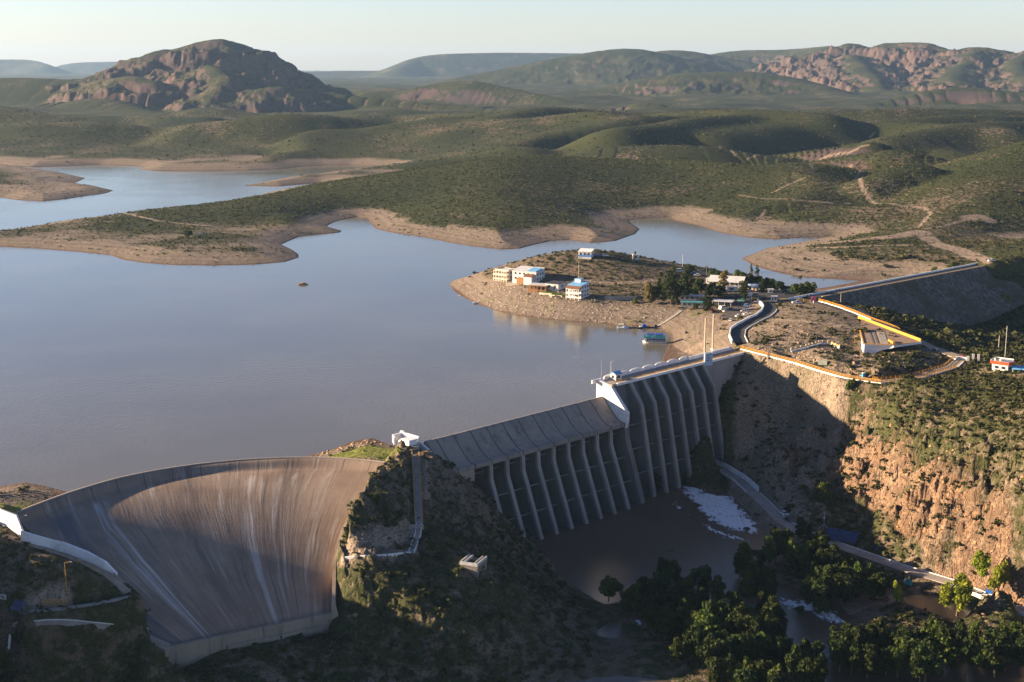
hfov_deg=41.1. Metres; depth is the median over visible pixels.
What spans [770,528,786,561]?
willow tree
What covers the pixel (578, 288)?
terrace house
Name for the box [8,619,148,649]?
retaining wall
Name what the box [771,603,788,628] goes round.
river tree
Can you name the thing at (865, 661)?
river tree
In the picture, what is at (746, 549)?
willow tree
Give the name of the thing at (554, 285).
storehouse
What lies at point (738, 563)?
river tree
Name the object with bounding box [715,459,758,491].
canal wall
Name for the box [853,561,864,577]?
willow tree
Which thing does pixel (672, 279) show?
eucalyptus tree
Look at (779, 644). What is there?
river tree
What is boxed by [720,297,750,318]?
parking lot
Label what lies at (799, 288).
round tree
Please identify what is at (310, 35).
sky
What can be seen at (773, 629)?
river tree
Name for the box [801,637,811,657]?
river tree
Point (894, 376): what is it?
railing
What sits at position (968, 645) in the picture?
river tree
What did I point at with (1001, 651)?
river tree
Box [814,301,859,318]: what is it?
road
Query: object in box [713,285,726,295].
river tree
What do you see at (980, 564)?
cottonwood tree
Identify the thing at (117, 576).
brick kerb
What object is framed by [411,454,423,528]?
stairway
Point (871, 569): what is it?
river tree
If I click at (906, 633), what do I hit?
river tree
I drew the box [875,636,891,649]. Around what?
river tree
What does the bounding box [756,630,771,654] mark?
willow tree
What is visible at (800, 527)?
river tree
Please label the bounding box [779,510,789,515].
river road car
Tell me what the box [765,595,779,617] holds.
willow tree
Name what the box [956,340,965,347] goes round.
bush
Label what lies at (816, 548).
willow tree
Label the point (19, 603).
tilted solar array
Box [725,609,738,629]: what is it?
river tree
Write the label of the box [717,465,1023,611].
river road
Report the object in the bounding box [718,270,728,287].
dry tree
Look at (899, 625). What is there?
river tree
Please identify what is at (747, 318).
road parapet
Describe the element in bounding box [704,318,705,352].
tan mast
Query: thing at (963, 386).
bush
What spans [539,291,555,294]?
lawn
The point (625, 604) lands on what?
river tree
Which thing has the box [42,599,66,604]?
yellow fence
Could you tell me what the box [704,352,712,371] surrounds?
dam sign
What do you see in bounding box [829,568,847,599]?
river tree
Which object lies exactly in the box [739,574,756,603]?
willow tree
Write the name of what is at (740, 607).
willow tree
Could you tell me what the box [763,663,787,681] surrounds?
willow tree
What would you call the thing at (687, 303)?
turquoise shed
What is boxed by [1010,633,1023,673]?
river tree
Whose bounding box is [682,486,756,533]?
outlet foam
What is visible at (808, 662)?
river tree
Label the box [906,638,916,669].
willow tree
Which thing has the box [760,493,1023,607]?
verge kerb
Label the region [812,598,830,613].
round tree
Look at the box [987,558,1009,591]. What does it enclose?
cottonwood tree
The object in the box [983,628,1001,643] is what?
river tree
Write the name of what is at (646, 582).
river tree
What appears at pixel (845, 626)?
river tree
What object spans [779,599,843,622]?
rapids foam
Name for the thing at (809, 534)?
river tree
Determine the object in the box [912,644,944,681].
river tree
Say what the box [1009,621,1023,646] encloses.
willow tree
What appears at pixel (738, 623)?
river tree
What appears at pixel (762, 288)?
bush
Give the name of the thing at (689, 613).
river tree
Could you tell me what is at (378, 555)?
path kerb
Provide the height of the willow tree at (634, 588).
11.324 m
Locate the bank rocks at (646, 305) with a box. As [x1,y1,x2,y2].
[459,281,667,331]
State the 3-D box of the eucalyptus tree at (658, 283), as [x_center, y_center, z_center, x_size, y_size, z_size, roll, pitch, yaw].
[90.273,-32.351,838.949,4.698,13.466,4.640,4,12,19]
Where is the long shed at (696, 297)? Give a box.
[678,294,705,300]
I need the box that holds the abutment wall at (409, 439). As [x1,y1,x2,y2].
[392,430,430,451]
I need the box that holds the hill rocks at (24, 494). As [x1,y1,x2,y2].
[0,490,48,500]
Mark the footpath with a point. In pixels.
(88, 604)
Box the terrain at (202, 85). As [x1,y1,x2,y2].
[0,39,1023,681]
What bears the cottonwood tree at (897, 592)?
on the terrain at (202, 85)
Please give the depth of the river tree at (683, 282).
827.43 m
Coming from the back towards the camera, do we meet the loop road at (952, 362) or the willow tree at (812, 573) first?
the loop road at (952, 362)
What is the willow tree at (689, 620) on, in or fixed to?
on the terrain at (202, 85)
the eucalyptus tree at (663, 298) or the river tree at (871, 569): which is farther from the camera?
the eucalyptus tree at (663, 298)
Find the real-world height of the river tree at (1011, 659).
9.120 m
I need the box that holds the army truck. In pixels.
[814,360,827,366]
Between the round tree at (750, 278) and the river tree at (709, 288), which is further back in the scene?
the round tree at (750, 278)
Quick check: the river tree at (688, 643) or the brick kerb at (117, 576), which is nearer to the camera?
the brick kerb at (117, 576)
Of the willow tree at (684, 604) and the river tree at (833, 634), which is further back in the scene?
the willow tree at (684, 604)
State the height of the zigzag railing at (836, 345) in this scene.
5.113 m
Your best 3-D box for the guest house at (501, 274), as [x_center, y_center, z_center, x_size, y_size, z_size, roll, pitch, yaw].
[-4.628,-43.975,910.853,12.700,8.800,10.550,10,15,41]
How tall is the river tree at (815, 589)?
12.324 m
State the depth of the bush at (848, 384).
623.97 m
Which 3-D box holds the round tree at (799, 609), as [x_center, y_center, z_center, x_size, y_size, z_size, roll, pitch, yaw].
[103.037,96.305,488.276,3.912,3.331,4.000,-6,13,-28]
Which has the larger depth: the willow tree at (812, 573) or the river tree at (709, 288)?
the river tree at (709, 288)
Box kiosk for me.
[746,293,752,299]
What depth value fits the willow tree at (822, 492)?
578.86 m
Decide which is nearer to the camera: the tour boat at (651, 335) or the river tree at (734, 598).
the river tree at (734, 598)
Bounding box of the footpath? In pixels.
[30,595,130,612]
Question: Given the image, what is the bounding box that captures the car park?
[725,292,806,301]
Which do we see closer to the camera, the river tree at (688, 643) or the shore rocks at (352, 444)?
the river tree at (688, 643)
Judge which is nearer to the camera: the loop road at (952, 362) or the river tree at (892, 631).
the river tree at (892, 631)
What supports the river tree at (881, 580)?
on the terrain at (202, 85)
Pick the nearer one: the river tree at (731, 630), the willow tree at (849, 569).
the river tree at (731, 630)
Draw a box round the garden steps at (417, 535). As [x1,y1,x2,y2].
[408,523,421,552]
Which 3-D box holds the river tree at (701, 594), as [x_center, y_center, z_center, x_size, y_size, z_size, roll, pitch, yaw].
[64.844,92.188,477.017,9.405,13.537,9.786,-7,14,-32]
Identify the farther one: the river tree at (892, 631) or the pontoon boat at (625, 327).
the pontoon boat at (625, 327)
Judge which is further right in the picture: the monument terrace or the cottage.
the monument terrace
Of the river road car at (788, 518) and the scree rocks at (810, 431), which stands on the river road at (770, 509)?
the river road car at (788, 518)
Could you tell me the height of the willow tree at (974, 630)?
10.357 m
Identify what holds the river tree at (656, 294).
on the terrain at (202, 85)
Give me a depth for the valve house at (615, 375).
621.27 m
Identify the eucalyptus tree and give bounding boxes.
[655,277,661,294]
[659,279,667,303]
[662,263,679,304]
[671,284,680,304]
[681,264,694,287]
[701,292,714,312]
[738,280,750,299]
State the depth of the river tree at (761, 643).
438.53 m
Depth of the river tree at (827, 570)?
498.94 m
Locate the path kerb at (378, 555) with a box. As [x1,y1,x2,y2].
[345,551,410,559]
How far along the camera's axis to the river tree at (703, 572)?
500.34 m
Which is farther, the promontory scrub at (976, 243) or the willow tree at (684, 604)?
the promontory scrub at (976, 243)
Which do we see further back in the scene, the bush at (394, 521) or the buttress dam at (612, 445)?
the buttress dam at (612, 445)
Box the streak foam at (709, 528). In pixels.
[708,525,743,540]
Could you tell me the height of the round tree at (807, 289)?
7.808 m
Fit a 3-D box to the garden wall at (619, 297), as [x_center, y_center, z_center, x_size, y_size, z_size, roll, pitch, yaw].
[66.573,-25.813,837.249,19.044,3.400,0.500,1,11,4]
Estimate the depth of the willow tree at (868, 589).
495.37 m
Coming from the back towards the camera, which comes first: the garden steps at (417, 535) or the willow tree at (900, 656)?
the garden steps at (417, 535)
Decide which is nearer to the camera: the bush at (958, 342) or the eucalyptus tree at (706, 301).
the bush at (958, 342)
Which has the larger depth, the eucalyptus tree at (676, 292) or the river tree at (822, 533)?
the eucalyptus tree at (676, 292)
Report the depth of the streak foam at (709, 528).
570.79 m
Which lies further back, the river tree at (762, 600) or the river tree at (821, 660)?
the river tree at (762, 600)
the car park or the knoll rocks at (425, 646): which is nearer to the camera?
the knoll rocks at (425, 646)
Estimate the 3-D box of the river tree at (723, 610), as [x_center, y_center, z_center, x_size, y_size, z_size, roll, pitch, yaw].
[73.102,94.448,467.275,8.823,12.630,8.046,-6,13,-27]
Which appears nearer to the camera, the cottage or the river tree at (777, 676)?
the river tree at (777, 676)
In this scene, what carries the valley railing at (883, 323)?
on the road at (839, 309)
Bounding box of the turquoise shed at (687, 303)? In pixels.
[680,300,702,306]
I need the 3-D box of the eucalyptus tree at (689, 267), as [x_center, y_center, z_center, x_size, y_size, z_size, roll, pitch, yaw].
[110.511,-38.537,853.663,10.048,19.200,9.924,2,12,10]
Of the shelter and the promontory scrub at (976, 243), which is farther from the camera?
the promontory scrub at (976, 243)
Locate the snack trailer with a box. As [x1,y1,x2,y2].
[726,286,737,291]
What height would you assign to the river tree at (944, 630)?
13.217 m
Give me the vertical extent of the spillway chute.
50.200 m
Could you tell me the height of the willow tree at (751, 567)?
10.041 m
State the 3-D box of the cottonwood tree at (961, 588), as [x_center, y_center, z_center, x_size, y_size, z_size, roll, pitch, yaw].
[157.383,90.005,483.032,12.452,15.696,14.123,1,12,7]
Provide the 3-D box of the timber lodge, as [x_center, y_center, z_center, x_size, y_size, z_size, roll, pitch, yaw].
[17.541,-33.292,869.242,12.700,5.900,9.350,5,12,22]
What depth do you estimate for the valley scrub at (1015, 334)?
794.85 m
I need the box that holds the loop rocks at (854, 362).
[769,322,921,394]
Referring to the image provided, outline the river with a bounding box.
[535,485,1023,681]
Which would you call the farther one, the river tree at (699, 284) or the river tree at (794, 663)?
the river tree at (699, 284)
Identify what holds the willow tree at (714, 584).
on the terrain at (202, 85)
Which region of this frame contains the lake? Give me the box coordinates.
[0,165,858,491]
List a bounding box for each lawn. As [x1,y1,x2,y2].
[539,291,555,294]
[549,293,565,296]
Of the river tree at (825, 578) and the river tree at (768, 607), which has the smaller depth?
the river tree at (768, 607)
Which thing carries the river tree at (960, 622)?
on the terrain at (202, 85)
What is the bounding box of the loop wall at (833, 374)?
[741,346,963,383]
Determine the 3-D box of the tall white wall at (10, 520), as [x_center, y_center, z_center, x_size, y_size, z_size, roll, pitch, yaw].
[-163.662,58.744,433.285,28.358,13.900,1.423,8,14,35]
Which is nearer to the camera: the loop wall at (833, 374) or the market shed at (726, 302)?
the loop wall at (833, 374)
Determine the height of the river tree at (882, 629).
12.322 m
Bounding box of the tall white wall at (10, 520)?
[0,508,23,537]
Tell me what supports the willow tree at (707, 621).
on the terrain at (202, 85)
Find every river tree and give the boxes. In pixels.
[619,591,634,616]
[635,576,656,594]
[651,286,660,301]
[652,570,672,590]
[656,556,669,572]
[678,276,690,295]
[682,625,695,657]
[686,610,699,628]
[687,587,709,609]
[690,565,711,586]
[691,602,701,610]
[691,626,704,659]
[694,278,707,293]
[694,633,726,662]
[696,585,709,593]
[702,600,718,615]
[704,282,715,295]
[705,656,728,681]
[712,649,723,658]
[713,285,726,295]
[713,629,729,645]
[716,598,730,626]
[717,636,736,657]
[723,653,735,679]
[725,590,741,606]
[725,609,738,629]
[725,617,744,635]
[730,632,755,666]
[732,616,750,633]
[732,668,757,681]
[733,553,746,579]
[733,612,759,632]
[740,614,772,639]
[741,606,763,617]
[750,659,773,681]
[751,576,765,597]
[753,549,766,567]
[755,276,762,282]
[755,610,778,625]
[755,633,768,661]
[756,591,767,610]
[758,602,774,622]
[760,573,778,601]
[763,277,769,286]
[765,667,782,681]
[767,278,775,285]
[767,636,786,664]
[769,622,776,635]
[769,670,787,681]
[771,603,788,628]
[775,281,784,287]
[775,624,787,637]
[777,528,794,559]
[779,647,798,677]
[783,637,793,649]
[785,643,811,677]
[794,671,809,681]
[795,516,812,540]
[799,577,827,610]
[800,655,816,681]
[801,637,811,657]
[803,529,815,548]
[803,661,819,681]
[809,537,829,554]
[809,653,828,681]
[810,640,824,659]
[812,529,830,541]
[813,547,827,566]
[813,564,840,581]
[818,549,841,565]
[820,575,832,601]
[827,636,844,655]
[828,631,848,642]
[829,543,841,562]
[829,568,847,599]
[829,625,837,631]
[829,638,847,670]
[833,573,862,607]
[840,629,859,656]
[841,622,852,630]
[843,641,860,673]
[848,556,856,567]
[848,626,872,655]
[853,644,879,677]
[860,638,873,661]
[863,562,881,585]
[863,623,877,643]
[870,571,891,600]
[875,619,893,644]
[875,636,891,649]
[889,625,900,646]
[893,633,921,649]
[896,623,907,628]
[896,628,912,647]
[909,652,933,681]
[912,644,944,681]
[913,630,925,640]
[920,635,937,663]
[934,624,951,636]
[943,646,958,670]
[951,626,967,663]
[954,617,966,630]
[958,637,976,672]
[978,640,1010,677]
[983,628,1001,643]
[996,631,1015,649]
[1004,645,1013,670]
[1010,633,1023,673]
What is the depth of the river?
542.12 m
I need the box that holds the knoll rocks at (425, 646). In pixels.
[344,444,577,680]
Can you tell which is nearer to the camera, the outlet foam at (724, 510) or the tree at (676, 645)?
the tree at (676, 645)
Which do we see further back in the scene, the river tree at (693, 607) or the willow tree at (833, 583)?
the willow tree at (833, 583)
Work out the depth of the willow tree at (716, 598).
484.38 m
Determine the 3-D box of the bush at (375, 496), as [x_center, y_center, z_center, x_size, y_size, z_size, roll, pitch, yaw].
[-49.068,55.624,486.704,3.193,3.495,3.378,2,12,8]
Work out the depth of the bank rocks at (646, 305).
837.72 m
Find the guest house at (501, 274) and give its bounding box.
[493,267,514,281]
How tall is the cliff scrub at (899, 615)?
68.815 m
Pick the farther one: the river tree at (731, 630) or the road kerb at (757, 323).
the road kerb at (757, 323)
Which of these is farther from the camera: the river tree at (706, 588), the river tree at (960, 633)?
the river tree at (706, 588)
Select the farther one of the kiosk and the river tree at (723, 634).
the kiosk
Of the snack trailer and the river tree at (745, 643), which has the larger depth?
the snack trailer
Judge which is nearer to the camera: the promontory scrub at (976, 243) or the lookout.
the lookout
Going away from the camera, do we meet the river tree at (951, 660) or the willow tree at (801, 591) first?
the river tree at (951, 660)
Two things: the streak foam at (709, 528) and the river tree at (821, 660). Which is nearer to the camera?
the river tree at (821, 660)
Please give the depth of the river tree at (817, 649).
437.85 m
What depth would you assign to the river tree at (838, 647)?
439.46 m
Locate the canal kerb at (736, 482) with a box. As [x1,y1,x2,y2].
[721,472,746,491]
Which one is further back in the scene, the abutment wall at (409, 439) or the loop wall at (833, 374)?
the loop wall at (833, 374)
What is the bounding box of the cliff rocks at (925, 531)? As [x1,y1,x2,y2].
[844,364,1023,620]
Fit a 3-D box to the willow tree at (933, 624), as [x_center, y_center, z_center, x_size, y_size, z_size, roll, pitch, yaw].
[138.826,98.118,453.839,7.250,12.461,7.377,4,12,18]
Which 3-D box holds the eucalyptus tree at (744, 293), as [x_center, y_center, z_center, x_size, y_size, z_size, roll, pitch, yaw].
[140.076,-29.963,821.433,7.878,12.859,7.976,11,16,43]
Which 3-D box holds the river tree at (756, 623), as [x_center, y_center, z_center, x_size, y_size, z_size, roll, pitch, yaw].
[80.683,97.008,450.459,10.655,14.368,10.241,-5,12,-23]
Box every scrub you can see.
[0,106,1023,177]
[0,141,1023,253]
[0,326,1023,681]
[135,238,1023,348]
[684,334,1023,630]
[785,249,1023,358]
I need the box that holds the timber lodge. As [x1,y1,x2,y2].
[528,283,547,292]
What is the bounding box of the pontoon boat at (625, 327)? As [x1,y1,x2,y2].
[617,324,628,328]
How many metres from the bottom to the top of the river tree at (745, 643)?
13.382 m
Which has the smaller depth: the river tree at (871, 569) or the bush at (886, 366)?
the river tree at (871, 569)
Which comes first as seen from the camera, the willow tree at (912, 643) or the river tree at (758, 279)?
the willow tree at (912, 643)
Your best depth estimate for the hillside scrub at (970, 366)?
486.74 m
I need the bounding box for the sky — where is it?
[0,0,1023,70]
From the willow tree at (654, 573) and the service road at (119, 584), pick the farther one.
the willow tree at (654, 573)
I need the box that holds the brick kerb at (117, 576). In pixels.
[113,573,131,593]
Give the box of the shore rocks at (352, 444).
[315,439,382,456]
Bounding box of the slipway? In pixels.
[657,311,681,326]
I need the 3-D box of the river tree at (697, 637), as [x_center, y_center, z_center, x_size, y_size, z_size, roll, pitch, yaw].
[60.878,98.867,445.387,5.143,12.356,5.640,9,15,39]
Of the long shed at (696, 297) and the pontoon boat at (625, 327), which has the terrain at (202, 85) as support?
the long shed at (696, 297)
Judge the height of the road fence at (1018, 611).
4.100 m
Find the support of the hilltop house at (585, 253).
on the terrain at (202, 85)
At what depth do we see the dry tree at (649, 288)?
822.63 m
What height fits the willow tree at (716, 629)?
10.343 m
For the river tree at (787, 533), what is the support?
on the terrain at (202, 85)
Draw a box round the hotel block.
[512,266,544,284]
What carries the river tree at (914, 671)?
on the terrain at (202, 85)
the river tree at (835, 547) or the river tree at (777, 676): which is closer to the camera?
the river tree at (777, 676)
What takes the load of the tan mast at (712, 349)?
on the terrain at (202, 85)
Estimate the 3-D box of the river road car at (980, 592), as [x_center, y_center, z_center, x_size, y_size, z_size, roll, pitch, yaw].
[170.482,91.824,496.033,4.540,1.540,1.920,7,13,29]
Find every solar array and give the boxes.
[9,600,25,611]
[826,527,859,544]
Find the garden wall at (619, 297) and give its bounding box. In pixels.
[605,296,635,299]
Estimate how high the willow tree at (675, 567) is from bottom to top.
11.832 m
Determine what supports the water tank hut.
on the terrain at (202, 85)
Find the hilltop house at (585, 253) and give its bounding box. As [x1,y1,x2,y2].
[578,248,593,258]
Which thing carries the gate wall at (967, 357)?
on the terrain at (202, 85)
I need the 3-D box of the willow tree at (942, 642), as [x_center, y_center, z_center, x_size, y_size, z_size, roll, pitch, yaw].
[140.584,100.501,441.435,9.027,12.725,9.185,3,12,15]
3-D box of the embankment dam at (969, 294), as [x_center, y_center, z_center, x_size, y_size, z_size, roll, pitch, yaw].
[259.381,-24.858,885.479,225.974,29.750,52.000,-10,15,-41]
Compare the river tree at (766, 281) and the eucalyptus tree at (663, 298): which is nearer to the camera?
the eucalyptus tree at (663, 298)
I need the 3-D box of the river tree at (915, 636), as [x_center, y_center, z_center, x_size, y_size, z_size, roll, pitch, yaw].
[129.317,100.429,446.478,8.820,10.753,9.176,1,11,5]
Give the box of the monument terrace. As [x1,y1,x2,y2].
[858,316,921,353]
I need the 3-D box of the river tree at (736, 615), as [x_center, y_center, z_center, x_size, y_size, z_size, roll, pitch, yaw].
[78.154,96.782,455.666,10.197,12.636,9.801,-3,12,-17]
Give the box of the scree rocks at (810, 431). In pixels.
[730,323,896,535]
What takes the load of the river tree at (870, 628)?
on the terrain at (202, 85)
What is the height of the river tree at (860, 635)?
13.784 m
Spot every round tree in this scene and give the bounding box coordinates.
[182,229,192,237]
[688,287,698,293]
[707,270,720,276]
[732,269,747,275]
[739,272,755,282]
[790,283,805,294]
[794,605,804,613]
[797,285,809,293]
[803,281,817,293]
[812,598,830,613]
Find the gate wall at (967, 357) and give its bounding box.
[959,354,979,361]
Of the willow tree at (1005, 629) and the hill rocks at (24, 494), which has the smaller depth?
the willow tree at (1005, 629)
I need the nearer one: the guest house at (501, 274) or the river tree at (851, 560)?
the river tree at (851, 560)
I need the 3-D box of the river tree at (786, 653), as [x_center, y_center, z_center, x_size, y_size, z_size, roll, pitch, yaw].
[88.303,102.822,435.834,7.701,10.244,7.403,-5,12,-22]
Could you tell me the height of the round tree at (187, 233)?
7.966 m
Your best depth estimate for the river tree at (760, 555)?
521.63 m
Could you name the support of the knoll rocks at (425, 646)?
on the terrain at (202, 85)
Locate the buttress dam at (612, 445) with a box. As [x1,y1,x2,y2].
[423,346,744,539]
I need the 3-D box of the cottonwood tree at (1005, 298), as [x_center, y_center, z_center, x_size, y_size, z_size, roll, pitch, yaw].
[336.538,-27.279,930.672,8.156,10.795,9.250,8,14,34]
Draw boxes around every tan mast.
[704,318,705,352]
[710,314,714,350]
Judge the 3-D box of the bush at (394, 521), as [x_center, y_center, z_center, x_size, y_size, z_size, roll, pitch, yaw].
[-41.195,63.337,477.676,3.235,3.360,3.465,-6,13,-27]
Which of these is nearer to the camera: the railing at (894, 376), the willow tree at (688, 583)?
the willow tree at (688, 583)
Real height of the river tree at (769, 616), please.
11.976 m
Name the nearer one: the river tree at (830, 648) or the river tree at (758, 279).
the river tree at (830, 648)
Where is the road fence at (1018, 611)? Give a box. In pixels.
[951,585,1023,616]
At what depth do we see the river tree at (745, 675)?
416.82 m
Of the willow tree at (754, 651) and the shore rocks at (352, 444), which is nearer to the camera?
the willow tree at (754, 651)
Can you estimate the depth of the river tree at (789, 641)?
443.61 m
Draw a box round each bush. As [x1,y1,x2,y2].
[370,492,378,500]
[391,517,398,526]
[430,543,435,550]
[758,285,765,291]
[845,379,853,389]
[883,362,890,369]
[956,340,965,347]
[959,383,965,389]
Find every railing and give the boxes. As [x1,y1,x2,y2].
[791,340,839,351]
[819,299,914,335]
[872,357,954,379]
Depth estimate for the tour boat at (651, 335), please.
750.92 m
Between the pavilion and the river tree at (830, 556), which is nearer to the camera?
the river tree at (830, 556)
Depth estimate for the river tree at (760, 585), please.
495.43 m
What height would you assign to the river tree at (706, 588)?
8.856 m
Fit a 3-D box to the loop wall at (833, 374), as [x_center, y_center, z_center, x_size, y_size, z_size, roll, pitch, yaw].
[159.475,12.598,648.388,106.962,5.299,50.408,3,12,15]
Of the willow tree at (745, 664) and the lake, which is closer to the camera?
the willow tree at (745, 664)
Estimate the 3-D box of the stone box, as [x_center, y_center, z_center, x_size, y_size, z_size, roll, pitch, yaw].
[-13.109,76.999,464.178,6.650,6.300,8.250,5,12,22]
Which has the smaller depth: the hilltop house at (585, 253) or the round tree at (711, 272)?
the round tree at (711, 272)
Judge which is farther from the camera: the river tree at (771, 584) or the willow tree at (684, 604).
the river tree at (771, 584)
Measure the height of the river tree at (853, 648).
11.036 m
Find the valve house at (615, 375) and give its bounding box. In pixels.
[610,370,622,380]
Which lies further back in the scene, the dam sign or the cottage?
the cottage
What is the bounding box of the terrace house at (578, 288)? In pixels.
[565,278,589,300]
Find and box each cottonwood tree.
[892,580,902,605]
[939,573,974,616]
[971,549,991,581]
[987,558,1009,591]
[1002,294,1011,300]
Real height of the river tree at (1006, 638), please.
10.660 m
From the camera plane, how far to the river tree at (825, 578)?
492.79 m
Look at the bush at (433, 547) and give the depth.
471.82 m
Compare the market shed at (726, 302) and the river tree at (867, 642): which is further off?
the market shed at (726, 302)
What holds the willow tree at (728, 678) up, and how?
on the terrain at (202, 85)
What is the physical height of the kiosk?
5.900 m
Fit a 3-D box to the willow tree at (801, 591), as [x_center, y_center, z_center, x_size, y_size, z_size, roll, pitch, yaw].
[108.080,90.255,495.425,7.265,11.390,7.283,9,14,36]
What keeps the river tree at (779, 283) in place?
on the terrain at (202, 85)
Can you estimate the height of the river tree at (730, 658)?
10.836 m
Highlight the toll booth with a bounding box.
[771,295,777,301]
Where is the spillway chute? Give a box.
[13,456,384,668]
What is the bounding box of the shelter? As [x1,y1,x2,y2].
[1012,365,1023,371]
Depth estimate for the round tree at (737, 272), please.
887.26 m
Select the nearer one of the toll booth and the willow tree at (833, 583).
the willow tree at (833, 583)
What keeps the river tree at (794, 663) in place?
on the terrain at (202, 85)
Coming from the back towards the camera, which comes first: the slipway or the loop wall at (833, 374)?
the slipway
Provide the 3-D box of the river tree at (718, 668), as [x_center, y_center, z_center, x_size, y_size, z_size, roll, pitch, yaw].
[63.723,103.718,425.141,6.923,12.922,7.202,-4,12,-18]
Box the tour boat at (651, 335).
[643,333,665,342]
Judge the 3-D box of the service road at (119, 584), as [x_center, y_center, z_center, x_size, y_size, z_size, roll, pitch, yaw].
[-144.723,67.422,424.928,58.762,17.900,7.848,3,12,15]
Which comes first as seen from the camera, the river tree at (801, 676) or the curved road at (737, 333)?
the river tree at (801, 676)
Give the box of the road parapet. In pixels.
[729,299,763,343]
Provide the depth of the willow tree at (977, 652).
437.05 m
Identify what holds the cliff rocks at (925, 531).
on the terrain at (202, 85)
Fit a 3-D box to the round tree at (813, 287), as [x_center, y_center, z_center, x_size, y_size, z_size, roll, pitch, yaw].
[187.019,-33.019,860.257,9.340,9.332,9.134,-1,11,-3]
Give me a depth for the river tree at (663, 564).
515.57 m
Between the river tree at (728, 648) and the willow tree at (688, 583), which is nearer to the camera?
the river tree at (728, 648)
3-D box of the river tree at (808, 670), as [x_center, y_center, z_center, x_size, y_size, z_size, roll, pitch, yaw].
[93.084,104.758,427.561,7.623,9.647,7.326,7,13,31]
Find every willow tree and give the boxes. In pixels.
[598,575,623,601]
[625,582,640,608]
[651,570,662,594]
[667,559,681,584]
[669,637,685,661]
[677,597,692,618]
[680,573,695,590]
[684,611,702,632]
[693,609,722,633]
[705,574,726,594]
[705,622,719,635]
[711,588,725,601]
[725,663,741,681]
[726,602,745,617]
[734,541,753,562]
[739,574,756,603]
[740,559,759,577]
[741,656,757,672]
[747,635,756,660]
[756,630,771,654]
[762,535,776,566]
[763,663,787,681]
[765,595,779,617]
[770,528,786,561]
[784,537,802,568]
[799,576,809,604]
[806,562,818,578]
[810,536,827,561]
[812,482,832,502]
[831,573,846,606]
[838,561,858,575]
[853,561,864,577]
[861,574,877,599]
[887,637,909,677]
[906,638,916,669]
[920,618,940,638]
[934,632,960,669]
[968,621,982,644]
[971,636,994,673]
[999,620,1013,641]
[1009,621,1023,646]
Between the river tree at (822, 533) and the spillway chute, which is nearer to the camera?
the spillway chute
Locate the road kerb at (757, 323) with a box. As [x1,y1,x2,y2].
[744,309,776,342]
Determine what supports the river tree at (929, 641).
on the terrain at (202, 85)
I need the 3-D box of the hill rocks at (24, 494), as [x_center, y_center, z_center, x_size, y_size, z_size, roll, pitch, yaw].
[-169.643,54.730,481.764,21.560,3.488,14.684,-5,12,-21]
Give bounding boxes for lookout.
[990,357,1014,370]
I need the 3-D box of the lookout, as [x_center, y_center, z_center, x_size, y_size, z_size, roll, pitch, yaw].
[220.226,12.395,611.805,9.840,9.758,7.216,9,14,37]
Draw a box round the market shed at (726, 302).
[712,299,733,306]
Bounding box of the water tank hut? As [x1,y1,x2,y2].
[632,251,638,259]
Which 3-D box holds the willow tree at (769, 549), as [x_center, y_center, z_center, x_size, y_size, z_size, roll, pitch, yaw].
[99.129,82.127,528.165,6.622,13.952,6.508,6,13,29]
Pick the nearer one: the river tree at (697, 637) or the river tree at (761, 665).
the river tree at (761, 665)
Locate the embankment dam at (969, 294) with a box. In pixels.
[789,263,1023,325]
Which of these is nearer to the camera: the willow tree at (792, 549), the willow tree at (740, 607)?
the willow tree at (740, 607)
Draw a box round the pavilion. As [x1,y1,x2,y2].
[708,275,744,287]
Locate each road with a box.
[0,531,130,594]
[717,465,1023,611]
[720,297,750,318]
[730,301,776,342]
[743,341,964,381]
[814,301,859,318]
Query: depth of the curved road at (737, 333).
753.02 m
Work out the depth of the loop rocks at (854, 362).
667.64 m
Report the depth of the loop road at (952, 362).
655.47 m
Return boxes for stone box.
[460,553,486,577]
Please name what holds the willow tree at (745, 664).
on the terrain at (202, 85)
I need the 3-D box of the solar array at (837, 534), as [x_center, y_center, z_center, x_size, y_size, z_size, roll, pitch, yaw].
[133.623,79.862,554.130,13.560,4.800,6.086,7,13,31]
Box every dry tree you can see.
[644,282,656,303]
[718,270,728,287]
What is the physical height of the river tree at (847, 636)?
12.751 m
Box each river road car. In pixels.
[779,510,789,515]
[783,516,793,521]
[974,590,985,594]
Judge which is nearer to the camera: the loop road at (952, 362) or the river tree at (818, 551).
the river tree at (818, 551)
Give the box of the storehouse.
[546,280,566,290]
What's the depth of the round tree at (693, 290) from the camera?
832.49 m
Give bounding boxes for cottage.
[748,283,758,290]
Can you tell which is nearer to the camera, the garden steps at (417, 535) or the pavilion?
the garden steps at (417, 535)
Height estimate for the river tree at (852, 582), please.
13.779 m
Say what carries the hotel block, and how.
on the terrain at (202, 85)
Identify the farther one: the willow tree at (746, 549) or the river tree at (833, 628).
the willow tree at (746, 549)
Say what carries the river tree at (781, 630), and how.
on the terrain at (202, 85)
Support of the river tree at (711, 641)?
on the terrain at (202, 85)

